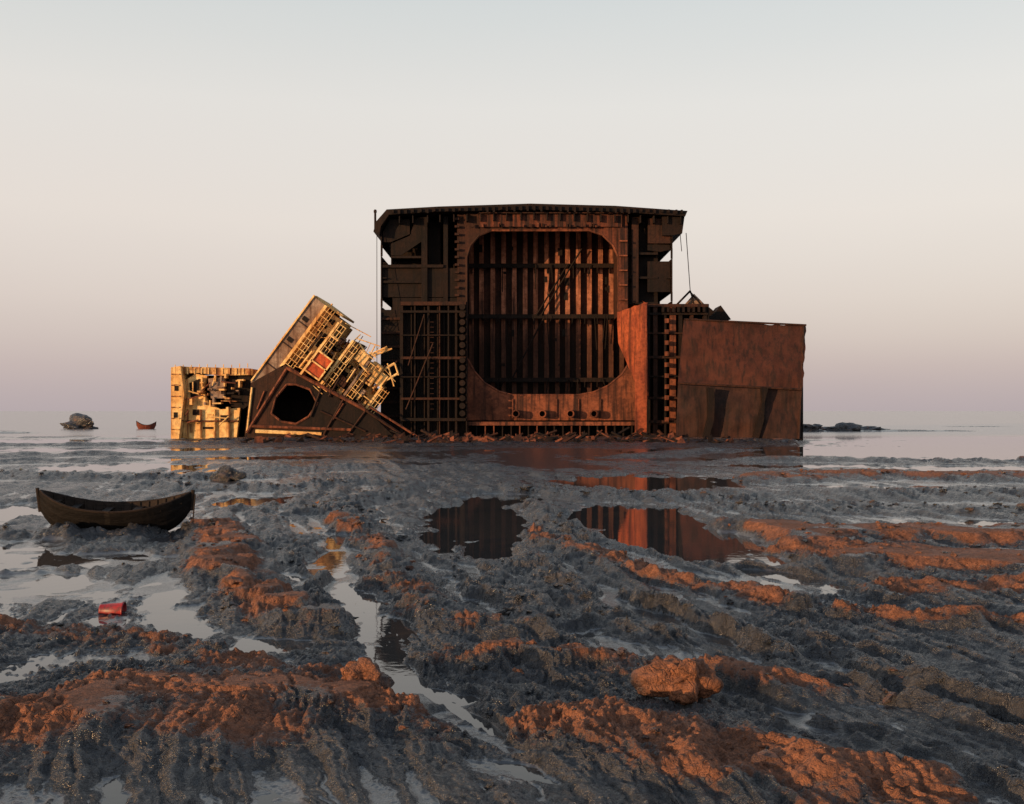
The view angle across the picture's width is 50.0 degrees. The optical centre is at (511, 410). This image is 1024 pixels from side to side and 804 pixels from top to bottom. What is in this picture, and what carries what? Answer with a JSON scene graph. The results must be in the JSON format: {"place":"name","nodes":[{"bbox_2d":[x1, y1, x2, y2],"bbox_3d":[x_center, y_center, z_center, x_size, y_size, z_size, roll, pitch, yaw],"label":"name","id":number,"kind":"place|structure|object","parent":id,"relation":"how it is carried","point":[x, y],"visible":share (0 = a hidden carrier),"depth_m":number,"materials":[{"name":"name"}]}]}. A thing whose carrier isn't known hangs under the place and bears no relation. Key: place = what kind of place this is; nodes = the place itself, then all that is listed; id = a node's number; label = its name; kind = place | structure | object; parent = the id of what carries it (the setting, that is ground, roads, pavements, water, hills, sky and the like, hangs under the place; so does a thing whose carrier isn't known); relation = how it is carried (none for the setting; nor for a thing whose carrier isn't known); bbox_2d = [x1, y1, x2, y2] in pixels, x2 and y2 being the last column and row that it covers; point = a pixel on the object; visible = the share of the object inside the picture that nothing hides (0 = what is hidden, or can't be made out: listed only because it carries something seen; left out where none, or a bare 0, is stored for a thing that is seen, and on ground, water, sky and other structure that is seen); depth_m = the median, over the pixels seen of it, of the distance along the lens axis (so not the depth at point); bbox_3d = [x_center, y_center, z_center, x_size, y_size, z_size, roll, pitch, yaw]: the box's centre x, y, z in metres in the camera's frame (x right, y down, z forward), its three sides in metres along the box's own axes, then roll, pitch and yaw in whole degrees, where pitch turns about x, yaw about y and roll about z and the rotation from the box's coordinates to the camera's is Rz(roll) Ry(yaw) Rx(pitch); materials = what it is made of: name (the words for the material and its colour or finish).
{"place":"outdoors","nodes":[
{"label":"outdoors","id":0,"kind":"place"},
{"bbox_2d":[0,426,1023,803],"bbox_3d":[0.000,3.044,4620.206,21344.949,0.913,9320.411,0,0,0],"label":"mud ground","id":1,"kind":"structure","parent":0,"point":[302,748],"depth_m":14.13,"materials":[{"name":"grey soil"}]},
{"bbox_2d":[98,602,126,614],"bbox_3d":[-5.907,2.955,16.214,0.346,0.272,0.272,2,0,-5],"label":"red barrel","id":2,"kind":"object","parent":1,"relation":"on","point":[113,608],"visible":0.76,"depth_m":16.12,"materials":[{"name":"plastic"}]},
{"bbox_2d":[35,488,194,530],"bbox_3d":[-9.713,2.466,26.941,3.787,1.194,1.378,0,6,-6],"label":"wooden boat","id":3,"kind":"object","parent":1,"relation":"on","point":[169,513],"visible":0.7,"depth_m":26.61,"materials":[{"name":"brown wood"}]},
{"bbox_2d":[192,494,195,521],"bbox_3d":[-7.815,2.525,26.925,0.121,0.953,0.034,0,0,-36],"label":"mooring stick","id":4,"kind":"object","parent":1,"relation":"in","point":[194,508],"visible":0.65,"depth_m":26.92,"materials":[{"name":"brown wood"}]},
{"bbox_2d":[171,363,257,438],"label":"deckhouse wreck","id":5,"kind":"object","parent":1,"relation":"on","point":[205,403],"visible":0.98,"depth_m":114.84,"materials":[{"name":"beige paint"}]},
{"bbox_2d":[209,465,246,480],"bbox_3d":[-12.169,2.766,46.997,1.524,0.875,0.978,0,0,-18],"label":"boulder","id":6,"kind":"object","parent":1,"relation":"on","point":[226,473],"visible":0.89,"depth_m":46.75,"materials":[{"name":"grey stone"}]},
{"bbox_2d":[245,295,417,437],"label":"toppled superstructure","id":7,"kind":"object","parent":1,"relation":"on","point":[316,373],"visible":1,"depth_m":113.00,"materials":[{"name":"brown metal"}]},
{"bbox_2d":[340,657,394,688],"bbox_3d":[-1.486,2.728,11.060,0.574,0.488,0.475,0,0,0],"label":"boulder","id":8,"kind":"object","parent":1,"relation":"on","point":[364,668],"visible":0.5,"depth_m":11.00,"materials":[{"name":"brown stone"}]},
{"bbox_2d":[241,426,733,442],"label":"scrap debris","id":9,"kind":"object","parent":1,"relation":"on","point":[433,436],"visible":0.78,"depth_m":104.32,"materials":[{"name":"metal"}]},
{"bbox_2d":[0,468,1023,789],"bbox_3d":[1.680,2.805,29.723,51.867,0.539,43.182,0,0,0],"label":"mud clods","id":10,"kind":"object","parent":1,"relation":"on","point":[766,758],"visible":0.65,"depth_m":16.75,"materials":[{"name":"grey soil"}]},
{"bbox_2d":[373,203,730,437],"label":"tanker hull section","id":11,"kind":"object","parent":1,"relation":"on","point":[513,319],"visible":0.92,"depth_m":118.05,"materials":[{"name":"metal"}]},
{"bbox_2d":[630,655,723,704],"bbox_3d":[1.696,2.790,11.177,0.782,0.607,0.669,0,0,43],"label":"boulder","id":12,"kind":"object","parent":1,"relation":"on","point":[685,681],"visible":0.98,"depth_m":11.05,"materials":[{"name":"rock"}]},
{"bbox_2d":[676,318,805,440],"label":"hull shell plate","id":13,"kind":"object","parent":1,"relation":"on","point":[738,379],"visible":0.94,"depth_m":109.58,"materials":[{"name":"metal"}]},
{"bbox_2d":[0,411,1023,803],"bbox_3d":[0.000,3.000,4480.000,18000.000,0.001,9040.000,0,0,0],"label":"sea water","id":14,"kind":"structure","parent":0,"point":[490,525],"depth_m":30.27,"materials":[{"name":"grey liquid"}]},
{"bbox_2d":[60,413,98,428],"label":"sea rock","id":15,"kind":"object","parent":14,"relation":"in","point":[79,421],"visible":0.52,"depth_m":178.83,"materials":[{"name":"grey stone"}]},
{"bbox_2d":[136,421,155,428],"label":"wooden boat","id":16,"kind":"object","parent":14,"relation":"on","point":[143,426],"visible":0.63,"depth_m":179.45,"materials":[{"name":"red paint"}]},
{"bbox_2d":[803,422,889,431],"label":"sea rock","id":17,"kind":"object","parent":14,"relation":"in","point":[841,426],"visible":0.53,"depth_m":159.10,"materials":[{"name":"stone"}]},
{"bbox_2d":[0,0,1023,410],"label":"sky","id":18,"kind":"structure","parent":0,"point":[180,179],"materials":[{"name":"white"}]}
]}

